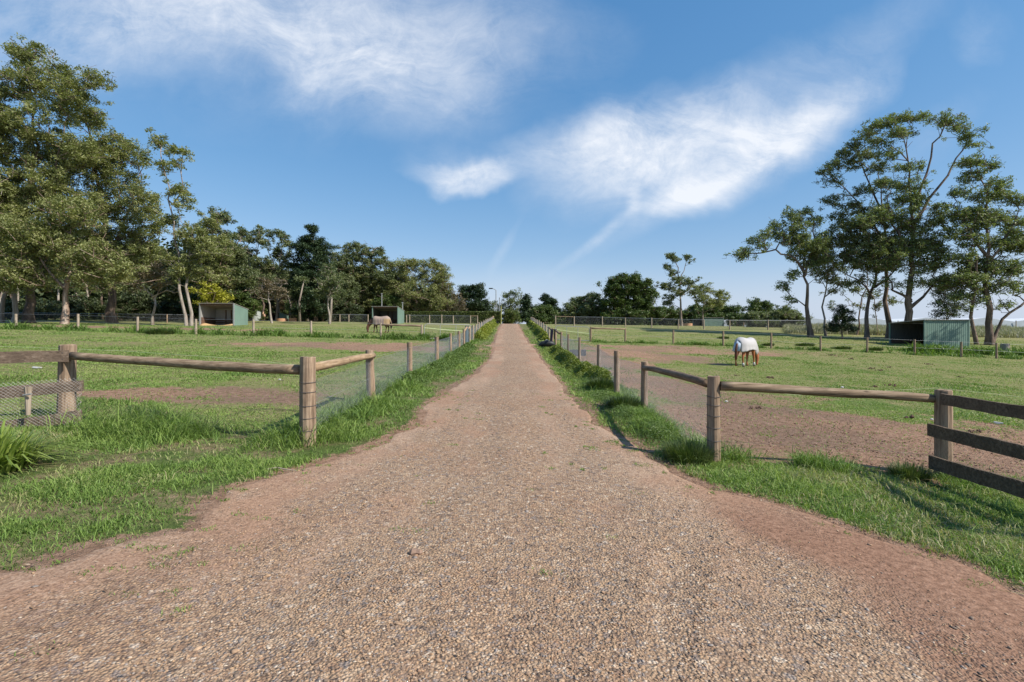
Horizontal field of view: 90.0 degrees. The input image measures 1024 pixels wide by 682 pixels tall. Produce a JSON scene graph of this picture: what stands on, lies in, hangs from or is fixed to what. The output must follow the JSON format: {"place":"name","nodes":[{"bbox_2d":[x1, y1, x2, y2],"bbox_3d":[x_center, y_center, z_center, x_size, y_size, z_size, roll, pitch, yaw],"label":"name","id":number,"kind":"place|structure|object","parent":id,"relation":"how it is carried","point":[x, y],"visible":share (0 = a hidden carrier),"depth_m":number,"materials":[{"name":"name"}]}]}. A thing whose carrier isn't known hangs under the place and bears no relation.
{"place":"outdoors","nodes":[
{"label":"outdoors","id":0,"kind":"place"},
{"bbox_2d":[265,345,465,445],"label":"rank grass","id":1,"kind":"structure","parent":0,"point":[347,412],"depth_m":9.31,"materials":[{"name":"plant"}]},
{"bbox_2d":[0,324,1023,681],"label":"gravel driveway","id":2,"kind":"structure","parent":0,"point":[516,368],"depth_m":3.46,"materials":[{"name":"gravel"}]},
{"bbox_2d":[14,390,994,660],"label":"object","id":3,"kind":"object","parent":2,"relation":"on","point":[394,528],"visible":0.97,"depth_m":4.20,"materials":[{"name":"green plant"}]},
{"bbox_2d":[704,487,1023,593],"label":"earth clods","id":4,"kind":"object","parent":2,"relation":"on","point":[908,545],"visible":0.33,"depth_m":4.37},
{"bbox_2d":[0,319,1023,596],"bbox_3d":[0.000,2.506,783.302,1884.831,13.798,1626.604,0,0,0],"label":"ground","id":5,"kind":"structure","parent":0,"point":[252,393],"depth_m":11.56,"materials":[{"name":"plant"}]},
{"bbox_2d":[4,298,24,319],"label":"shrub","id":6,"kind":"object","parent":5,"relation":"on","point":[8,305],"visible":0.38,"depth_m":73.39,"materials":[{"name":"green plant"}]},
{"bbox_2d":[0,119,44,322],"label":"gum tree","id":7,"kind":"object","parent":5,"relation":"on","point":[12,206],"visible":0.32,"depth_m":55.98,"materials":[{"name":"green plant"}]},
{"bbox_2d":[19,299,61,319],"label":"shrub","id":8,"kind":"object","parent":5,"relation":"on","point":[40,308],"visible":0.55,"depth_m":75.14,"materials":[{"name":"green plant"}]},
{"bbox_2d":[0,344,83,428],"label":"board fence","id":9,"kind":"object","parent":5,"relation":"on","point":[65,385],"visible":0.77,"depth_m":7.93,"materials":[{"name":"wood"}]},
{"bbox_2d":[22,386,32,414],"bbox_3d":[-7.156,0.889,7.590,0.152,0.420,0.120,0,0,0],"label":"fence peg","id":10,"kind":"object","parent":9,"relation":"attached to","point":[27,394],"visible":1,"depth_m":7.57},
{"bbox_2d":[0,418,106,473],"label":"strap leaf plant","id":11,"kind":"object","parent":5,"relation":"on","point":[19,452],"visible":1,"depth_m":5.83,"materials":[{"name":"green plant"}]},
{"bbox_2d":[0,33,126,322],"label":"gum tree","id":12,"kind":"object","parent":5,"relation":"on","point":[28,80],"visible":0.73,"depth_m":57.20,"materials":[{"name":"green plant"}]},
{"bbox_2d":[44,296,119,320],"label":"shrub","id":13,"kind":"object","parent":5,"relation":"on","point":[86,304],"visible":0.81,"depth_m":73.30,"materials":[{"name":"green plant"}]},
{"bbox_2d":[0,192,168,323],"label":"gum tree","id":14,"kind":"object","parent":5,"relation":"on","point":[49,235],"visible":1,"depth_m":52.12,"materials":[{"name":"green plant"}]},
{"bbox_2d":[5,312,189,322],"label":"wire fence","id":15,"kind":"object","parent":5,"relation":"on","point":[166,318],"visible":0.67,"depth_m":66.00,"materials":[{"name":"metal"}]},
{"bbox_2d":[32,81,177,322],"bbox_3d":[-49.922,-16.617,62.964,16.029,29.818,9.406,0,0,0],"label":"gum tree","id":16,"kind":"object","parent":5,"relation":"on","point":[108,171],"visible":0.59,"depth_m":62.11,"materials":[{"name":"green plant"}]},
{"bbox_2d":[87,273,159,299],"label":"shrub","id":17,"kind":"object","parent":5,"relation":"on","point":[125,287],"visible":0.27,"depth_m":76.62,"materials":[{"name":"green plant"}]},
{"bbox_2d":[102,291,162,320],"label":"shrub","id":18,"kind":"object","parent":5,"relation":"on","point":[135,304],"visible":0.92,"depth_m":73.14,"materials":[{"name":"green plant"}]},
{"bbox_2d":[1,346,299,437],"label":"rail fence","id":19,"kind":"object","parent":5,"relation":"on","point":[281,368],"visible":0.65,"depth_m":7.83,"materials":[{"name":"wood"}]},
{"bbox_2d":[124,258,181,324],"bbox_3d":[-40.707,-5.481,57.889,5.662,7.963,5.993,0,0,-34],"label":"gum tree","id":20,"kind":"object","parent":5,"relation":"on","point":[153,276],"visible":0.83,"depth_m":57.70,"materials":[{"name":"green plant"}]},
{"bbox_2d":[145,327,174,333],"bbox_3d":[-25.102,-0.728,36.487,2.228,0.516,2.236,0,0,0],"label":"grass tussock","id":21,"kind":"object","parent":5,"relation":"on","point":[159,331],"depth_m":35.96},
{"bbox_2d":[154,298,186,320],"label":"shrub","id":22,"kind":"object","parent":5,"relation":"on","point":[168,307],"visible":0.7,"depth_m":77.17,"materials":[{"name":"green plant"}]},
{"bbox_2d":[158,268,201,318],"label":"shrub","id":23,"kind":"object","parent":5,"relation":"on","point":[176,295],"visible":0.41,"depth_m":78.63,"materials":[{"name":"green plant"}]},
{"bbox_2d":[175,291,203,321],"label":"shrub","id":24,"kind":"object","parent":5,"relation":"on","point":[193,297],"visible":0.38,"depth_m":75.23,"materials":[{"name":"green plant"}]},
{"bbox_2d":[145,127,235,325],"bbox_3d":[-36.315,-12.178,57.128,9.131,22.026,5.824,0,0,0],"label":"gum tree","id":25,"kind":"object","parent":5,"relation":"on","point":[195,254],"visible":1,"depth_m":56.74,"materials":[{"name":"green plant"}]},
{"bbox_2d":[22,396,359,457],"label":"long grass","id":26,"kind":"structure","parent":5,"relation":"on","point":[167,422],"depth_m":7.61,"materials":[{"name":"plant"}]},
{"bbox_2d":[0,313,422,335],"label":"wire fence","id":27,"kind":"object","parent":5,"relation":"on","point":[137,322],"visible":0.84,"depth_m":38.00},
{"bbox_2d":[187,212,237,290],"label":"gum tree","id":28,"kind":"object","parent":5,"relation":"on","point":[211,222],"visible":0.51,"depth_m":69.47,"materials":[{"name":"green plant"}]},
{"bbox_2d":[188,280,236,307],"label":"shrub","id":29,"kind":"object","parent":5,"relation":"on","point":[211,293],"visible":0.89,"depth_m":67.43,"materials":[{"name":"yellow plant"}]},
{"bbox_2d":[198,303,248,325],"bbox_3d":[-34.076,-2.866,60.545,4.109,3.020,3.590,0,0,0],"label":"horse shelter","id":30,"kind":"object","parent":5,"relation":"on","point":[228,314],"visible":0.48,"depth_m":60.72,"materials":[{"name":"green metal"}]},
{"bbox_2d":[189,206,260,302],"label":"gum tree","id":31,"kind":"object","parent":5,"relation":"on","point":[249,276],"visible":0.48,"depth_m":73.42,"materials":[{"name":"green plant"}]},
{"bbox_2d":[0,213,458,322],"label":"woodland","id":32,"kind":"object","parent":5,"relation":"on","point":[46,296],"visible":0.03,"depth_m":104.30,"materials":[{"name":"green plant"}]},
{"bbox_2d":[0,319,461,341],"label":"fence line grass","id":33,"kind":"structure","parent":5,"relation":"on","point":[282,332],"depth_m":37.93,"materials":[{"name":"plant"}]},
{"bbox_2d":[225,289,269,319],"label":"shrub","id":34,"kind":"object","parent":5,"relation":"on","point":[247,302],"visible":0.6,"depth_m":79.62,"materials":[{"name":"green plant"}]},
{"bbox_2d":[229,224,282,320],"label":"gum tree","id":35,"kind":"object","parent":5,"relation":"on","point":[258,238],"visible":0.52,"depth_m":81.88,"materials":[{"name":"green plant"}]},
{"bbox_2d":[248,276,288,322],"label":"gum tree","id":36,"kind":"object","parent":5,"relation":"on","point":[269,289],"visible":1,"depth_m":71.83,"materials":[{"name":"green plant"}]},
{"bbox_2d":[259,228,294,320],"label":"gum tree","id":37,"kind":"object","parent":5,"relation":"on","point":[277,252],"visible":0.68,"depth_m":83.69,"materials":[{"name":"green plant"}]},
{"bbox_2d":[272,293,296,314],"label":"shrub","id":38,"kind":"object","parent":5,"relation":"on","point":[281,305],"visible":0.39,"depth_m":97.73,"materials":[{"name":"green plant"}]},
{"bbox_2d":[291,275,309,321],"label":"gum sapling","id":39,"kind":"object","parent":5,"relation":"on","point":[300,278],"visible":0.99,"depth_m":80.33,"materials":[{"name":"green plant"}]},
{"bbox_2d":[280,299,324,320],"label":"shrub","id":40,"kind":"object","parent":5,"relation":"on","point":[287,312],"visible":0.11,"depth_m":95.77,"materials":[{"name":"green plant"}]},
{"bbox_2d":[278,223,339,321],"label":"conifer tree","id":41,"kind":"object","parent":5,"relation":"on","point":[307,245],"visible":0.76,"depth_m":82.94,"materials":[{"name":"green plant"}]},
{"bbox_2d":[289,314,368,321],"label":"wire fence","id":42,"kind":"object","parent":5,"relation":"on","point":[366,316],"visible":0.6,"depth_m":84.00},
{"bbox_2d":[311,263,348,323],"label":"gum tree","id":43,"kind":"object","parent":5,"relation":"on","point":[332,281],"visible":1,"depth_m":70.62,"materials":[{"name":"green plant"}]},
{"bbox_2d":[325,250,356,321],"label":"gum tree","id":44,"kind":"object","parent":5,"relation":"on","point":[339,262],"visible":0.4,"depth_m":96.08,"materials":[{"name":"green plant"}]},
{"bbox_2d":[325,299,364,321],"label":"shrub","id":45,"kind":"object","parent":5,"relation":"on","point":[344,307],"visible":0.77,"depth_m":90.66,"materials":[{"name":"green plant"}]},
{"bbox_2d":[325,271,368,304],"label":"shrub","id":46,"kind":"object","parent":5,"relation":"on","point":[352,288],"visible":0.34,"depth_m":94.98,"materials":[{"name":"green plant"}]},
{"bbox_2d":[337,240,396,303],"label":"gum tree","id":47,"kind":"object","parent":5,"relation":"on","point":[360,252],"visible":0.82,"depth_m":98.31,"materials":[{"name":"green plant"}]},
{"bbox_2d":[349,261,404,313],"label":"gum tree","id":48,"kind":"object","parent":5,"relation":"on","point":[376,291],"visible":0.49,"depth_m":98.78,"materials":[{"name":"green plant"}]},
{"bbox_2d":[366,316,391,332],"bbox_3d":[-12.307,-1.534,47.499,2.413,1.594,0.803,0,0,-1],"label":"horse","id":49,"kind":"object","parent":5,"relation":"on","point":[377,320],"visible":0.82,"depth_m":47.29},
{"bbox_2d":[371,294,401,307],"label":"shrub","id":50,"kind":"object","parent":5,"relation":"on","point":[387,300],"visible":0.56,"depth_m":95.25,"materials":[{"name":"green plant"}]},
{"bbox_2d":[371,306,404,323],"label":"horse shelter","id":51,"kind":"object","parent":5,"relation":"on","point":[395,314],"visible":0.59,"depth_m":78.04,"materials":[{"name":"green metal"}]},
{"bbox_2d":[374,260,404,296],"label":"gum tree","id":52,"kind":"object","parent":5,"relation":"on","point":[392,267],"visible":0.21,"depth_m":100.93,"materials":[{"name":"green plant"}]},
{"bbox_2d":[299,316,493,446],"bbox_3d":[-3.107,-1.218,47.690,0.304,6.074,80.621,0,0,0],"label":"post and netting fence","id":53,"kind":"object","parent":5,"relation":"on","point":[310,367],"visible":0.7,"depth_m":9.26,"materials":[{"name":"wood"}]},
{"bbox_2d":[424,324,471,338],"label":"metal gate","id":54,"kind":"structure","parent":53,"relation":"attached to","point":[440,329],"depth_m":39.72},
{"bbox_2d":[384,255,455,312],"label":"gum tree","id":55,"kind":"object","parent":5,"relation":"on","point":[432,298],"visible":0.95,"depth_m":98.14,"materials":[{"name":"green plant"}]},
{"bbox_2d":[384,342,480,385],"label":"broad weeds","id":56,"kind":"object","parent":5,"relation":"on","point":[449,360],"visible":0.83,"depth_m":18.75,"materials":[{"name":"green plant"}]},
{"bbox_2d":[406,315,477,323],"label":"wire fence","id":57,"kind":"object","parent":5,"relation":"on","point":[440,318],"visible":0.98,"depth_m":80.00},
{"bbox_2d":[431,281,467,311],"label":"gum tree","id":58,"kind":"object","parent":5,"relation":"on","point":[461,301],"visible":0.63,"depth_m":99.32,"materials":[{"name":"green plant"}]},
{"bbox_2d":[404,311,500,323],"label":"rail fence","id":59,"kind":"object","parent":5,"relation":"on","point":[481,315],"visible":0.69,"depth_m":93.22,"materials":[{"name":"brown wood"}]},
{"bbox_2d":[455,282,492,310],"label":"conifer tree","id":60,"kind":"object","parent":5,"relation":"on","point":[476,293],"visible":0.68,"depth_m":110.97,"materials":[{"name":"green plant"}]},
{"bbox_2d":[474,319,499,339],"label":"lane weeds","id":61,"kind":"object","parent":5,"relation":"on","point":[484,331],"visible":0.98,"depth_m":48.56,"materials":[{"name":"green plant"}]},
{"bbox_2d":[489,287,522,312],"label":"gum tree","id":62,"kind":"object","parent":5,"relation":"on","point":[511,300],"visible":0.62,"depth_m":124.40,"materials":[{"name":"green plant"}]},
{"bbox_2d":[0,322,1023,470],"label":"paddock grass","id":63,"kind":"structure","parent":5,"relation":"on","point":[103,402],"depth_m":20.12,"materials":[{"name":"plant"}]},
{"bbox_2d":[502,307,521,323],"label":"shrub","id":64,"kind":"object","parent":5,"relation":"on","point":[511,317],"visible":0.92,"depth_m":95.28,"materials":[{"name":"green plant"}]},
{"bbox_2d":[12,378,1023,680],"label":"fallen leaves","id":65,"kind":"object","parent":5,"relation":"on","point":[348,532],"visible":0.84,"depth_m":3.48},
{"bbox_2d":[518,293,533,323],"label":"conifer tree","id":66,"kind":"object","parent":5,"relation":"on","point":[526,300],"visible":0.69,"depth_m":116.82,"materials":[{"name":"green plant"}]},
{"bbox_2d":[526,320,549,339],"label":"lane weeds","id":67,"kind":"object","parent":5,"relation":"on","point":[539,332],"visible":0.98,"depth_m":49.06,"materials":[{"name":"green plant"}]},
{"bbox_2d":[524,304,565,323],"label":"shrub","id":68,"kind":"object","parent":5,"relation":"on","point":[544,314],"visible":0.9,"depth_m":102.73,"materials":[{"name":"green plant"}]},
{"bbox_2d":[538,292,561,321],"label":"conifer tree","id":69,"kind":"object","parent":5,"relation":"on","point":[547,300],"visible":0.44,"depth_m":117.05,"materials":[{"name":"green plant"}]},
{"bbox_2d":[560,291,611,324],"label":"broadleaf tree","id":70,"kind":"object","parent":5,"relation":"on","point":[579,308],"visible":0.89,"depth_m":104.27,"materials":[{"name":"green plant"}]},
{"bbox_2d":[543,344,632,388],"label":"lane weeds","id":71,"kind":"object","parent":5,"relation":"on","point":[567,359],"visible":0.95,"depth_m":19.20,"materials":[{"name":"green plant"}]},
{"bbox_2d":[583,376,619,388],"bbox_3d":[2.499,1.159,14.391,1.314,0.435,1.359,0,0,0],"label":"grass tussock","id":72,"kind":"object","parent":5,"relation":"on","point":[598,382],"depth_m":14.12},
{"bbox_2d":[601,392,644,409],"bbox_3d":[2.441,1.317,11.179,1.130,0.367,1.101,0,0,0],"label":"grass tussock","id":73,"kind":"object","parent":5,"relation":"on","point":[625,399],"depth_m":11.09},
{"bbox_2d":[530,317,720,462],"bbox_3d":[3.154,-1.051,47.611,0.479,6.111,80.918,0,0,0],"label":"post and netting fence","id":74,"kind":"object","parent":5,"relation":"on","point":[711,384],"visible":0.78,"depth_m":9.13,"materials":[{"name":"wood"}]},
{"bbox_2d":[720,381,1017,454],"bbox_3d":[5.628,1.070,7.600,5.395,1.009,1.204,0,0,0],"label":"rail fence","id":75,"kind":"object","parent":74,"relation":"attached to","point":[807,390],"visible":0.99,"depth_m":7.08,"materials":[{"name":"wood"}]},
{"bbox_2d":[591,270,666,324],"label":"broadleaf tree","id":76,"kind":"object","parent":5,"relation":"on","point":[619,301],"visible":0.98,"depth_m":98.92,"materials":[{"name":"green plant"}]},
{"bbox_2d":[553,308,745,325],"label":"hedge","id":77,"kind":"object","parent":5,"relation":"on","point":[646,322],"visible":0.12,"depth_m":128.83,"materials":[{"name":"green plant"}]},
{"bbox_2d":[560,363,743,455],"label":"verge tall grass","id":78,"kind":"structure","parent":5,"relation":"on","point":[652,415],"depth_m":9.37,"materials":[{"name":"plant"}]},
{"bbox_2d":[655,252,701,325],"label":"gum tree","id":79,"kind":"object","parent":5,"relation":"on","point":[688,282],"visible":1,"depth_m":85.69,"materials":[{"name":"green plant"}]},
{"bbox_2d":[555,316,806,329],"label":"wire fence","id":80,"kind":"object","parent":5,"relation":"on","point":[703,326],"visible":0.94,"depth_m":74.09,"materials":[{"name":"metal"}]},
{"bbox_2d":[653,434,724,465],"bbox_3d":[2.471,1.506,7.171,1.210,0.381,1.185,0,0,0],"label":"grass tussock","id":81,"kind":"object","parent":5,"relation":"on","point":[689,451],"depth_m":7.03,"materials":[{"name":"plant"}]},
{"bbox_2d":[661,302,744,324],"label":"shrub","id":82,"kind":"object","parent":5,"relation":"on","point":[691,312],"visible":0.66,"depth_m":110.60,"materials":[{"name":"green plant"}]},
{"bbox_2d":[693,318,723,325],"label":"horse shelter","id":83,"kind":"object","parent":5,"relation":"on","point":[712,322],"visible":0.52,"depth_m":100.00,"materials":[{"name":"green metal"}]},
{"bbox_2d":[687,282,732,325],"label":"gum tree","id":84,"kind":"object","parent":5,"relation":"on","point":[705,300],"visible":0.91,"depth_m":91.51,"materials":[{"name":"green plant"}]},
{"bbox_2d":[726,312,745,325],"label":"shrub","id":85,"kind":"object","parent":5,"relation":"on","point":[731,316],"visible":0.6,"depth_m":104.57,"materials":[{"name":"green plant"}]},
{"bbox_2d":[732,337,758,366],"bbox_3d":[12.254,0.567,26.680,2.342,1.548,0.779,0,0,-38],"label":"horse","id":86,"kind":"object","parent":5,"relation":"on","point":[744,346],"visible":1,"depth_m":26.18},
{"bbox_2d":[741,296,779,312],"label":"broadleaf tree","id":87,"kind":"object","parent":5,"relation":"on","point":[756,304],"visible":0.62,"depth_m":95.68,"materials":[{"name":"green plant"}]},
{"bbox_2d":[739,308,813,327],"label":"shrub","id":88,"kind":"object","parent":5,"relation":"on","point":[757,316],"visible":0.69,"depth_m":82.77,"materials":[{"name":"green plant"}]},
{"bbox_2d":[722,204,850,336],"bbox_3d":[31.975,-7.987,59.870,13.338,15.726,6.808,0,0,0],"label":"gum tree","id":89,"kind":"object","parent":5,"relation":"on","point":[819,246],"visible":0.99,"depth_m":59.66,"materials":[{"name":"green plant"}]},
{"bbox_2d":[590,327,1023,358],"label":"wire fence","id":90,"kind":"object","parent":5,"relation":"on","point":[914,346],"visible":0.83,"depth_m":41.01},
{"bbox_2d":[636,387,1022,473],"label":"earth clods","id":91,"kind":"object","parent":5,"relation":"on","point":[851,435],"visible":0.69,"depth_m":9.30,"materials":[{"name":"soil"}]},
{"bbox_2d":[806,252,853,335],"bbox_3d":[38.854,-5.796,62.928,6.007,10.959,4.392,0,0,0],"label":"gum tree","id":92,"kind":"object","parent":5,"relation":"on","point":[832,270],"visible":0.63,"depth_m":62.73,"materials":[{"name":"green plant"}]},
{"bbox_2d":[822,303,859,338],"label":"conifer tree","id":93,"kind":"object","parent":5,"relation":"on","point":[843,318],"visible":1,"depth_m":57.83,"materials":[{"name":"green plant"}]},
{"bbox_2d":[811,122,907,337],"bbox_3d":[40.865,-12.880,60.919,9.286,25.802,5.671,0,0,6],"label":"gum tree","id":94,"kind":"object","parent":5,"relation":"on","point":[855,204],"visible":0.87,"depth_m":60.87,"materials":[{"name":"green plant"}]},
{"bbox_2d":[721,441,1007,498],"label":"grass","id":95,"kind":"structure","parent":5,"relation":"on","point":[832,463],"depth_m":7.04,"materials":[{"name":"plant"}]},
{"bbox_2d":[826,278,903,334],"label":"gum tree","id":96,"kind":"object","parent":5,"relation":"on","point":[892,301],"visible":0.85,"depth_m":65.92,"materials":[{"name":"green plant"}]},
{"bbox_2d":[825,216,908,338],"bbox_3d":[40.469,-7.229,58.914,9.329,14.722,6.999,0,0,12],"label":"gum tree","id":97,"kind":"object","parent":5,"relation":"on","point":[851,241],"visible":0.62,"depth_m":58.39,"materials":[{"name":"green plant"}]},
{"bbox_2d":[724,318,1023,327],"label":"orchard netting","id":98,"kind":"object","parent":5,"relation":"on","point":[1017,322],"visible":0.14,"depth_m":117.95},
{"bbox_2d":[783,322,1023,337],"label":"dry weeds","id":99,"kind":"object","parent":5,"relation":"on","point":[1006,331],"visible":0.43,"depth_m":67.72,"materials":[{"name":"plant"}]},
{"bbox_2d":[879,459,940,482],"bbox_3d":[5.293,1.714,6.845,0.800,0.248,0.772,0,0,0],"label":"grass tussock","id":100,"kind":"object","parent":5,"relation":"on","point":[912,473],"depth_m":6.76,"materials":[{"name":"plant"}]},
{"bbox_2d":[848,108,994,320],"bbox_3d":[45.483,-12.772,57.576,14.943,26.364,7.904,0,0,0],"label":"gum tree","id":101,"kind":"object","parent":5,"relation":"on","point":[913,247],"visible":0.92,"depth_m":56.65,"materials":[{"name":"green plant"}]},
{"bbox_2d":[889,319,970,347],"bbox_3d":[40.735,-0.454,50.200,4.330,3.130,4.680,0,0,0],"label":"horse shelter","id":102,"kind":"object","parent":5,"relation":"on","point":[939,331],"visible":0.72,"depth_m":48.00,"materials":[{"name":"green metal"}]},
{"bbox_2d":[926,287,966,318],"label":"tree","id":103,"kind":"object","parent":5,"relation":"on","point":[954,312],"visible":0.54,"depth_m":59.63,"materials":[{"name":"plant"}]},
{"bbox_2d":[922,147,1023,344],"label":"gum tree","id":104,"kind":"object","parent":5,"relation":"on","point":[973,220],"visible":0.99,"depth_m":53.80,"materials":[{"name":"green plant"}]},
{"bbox_2d":[927,389,1023,498],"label":"board fence","id":105,"kind":"object","parent":5,"relation":"on","point":[943,432],"visible":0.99,"depth_m":6.21,"materials":[{"name":"wood"}]},
{"bbox_2d":[0,329,1023,593],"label":"verge grass","id":106,"kind":"structure","parent":0,"point":[986,541],"depth_m":5.78,"materials":[{"name":"plant"}]},
{"bbox_2d":[0,0,1023,323],"label":"sky","id":107,"kind":"structure","parent":0,"point":[557,148],"materials":[{"name":"blue"}]},
{"bbox_2d":[587,337,1021,359],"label":"line grass","id":108,"kind":"structure","parent":0,"point":[815,348],"depth_m":41.37,"materials":[{"name":"plant"}]},
{"bbox_2d":[876,340,1023,356],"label":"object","id":109,"kind":"structure","parent":0,"point":[945,349],"depth_m":42.22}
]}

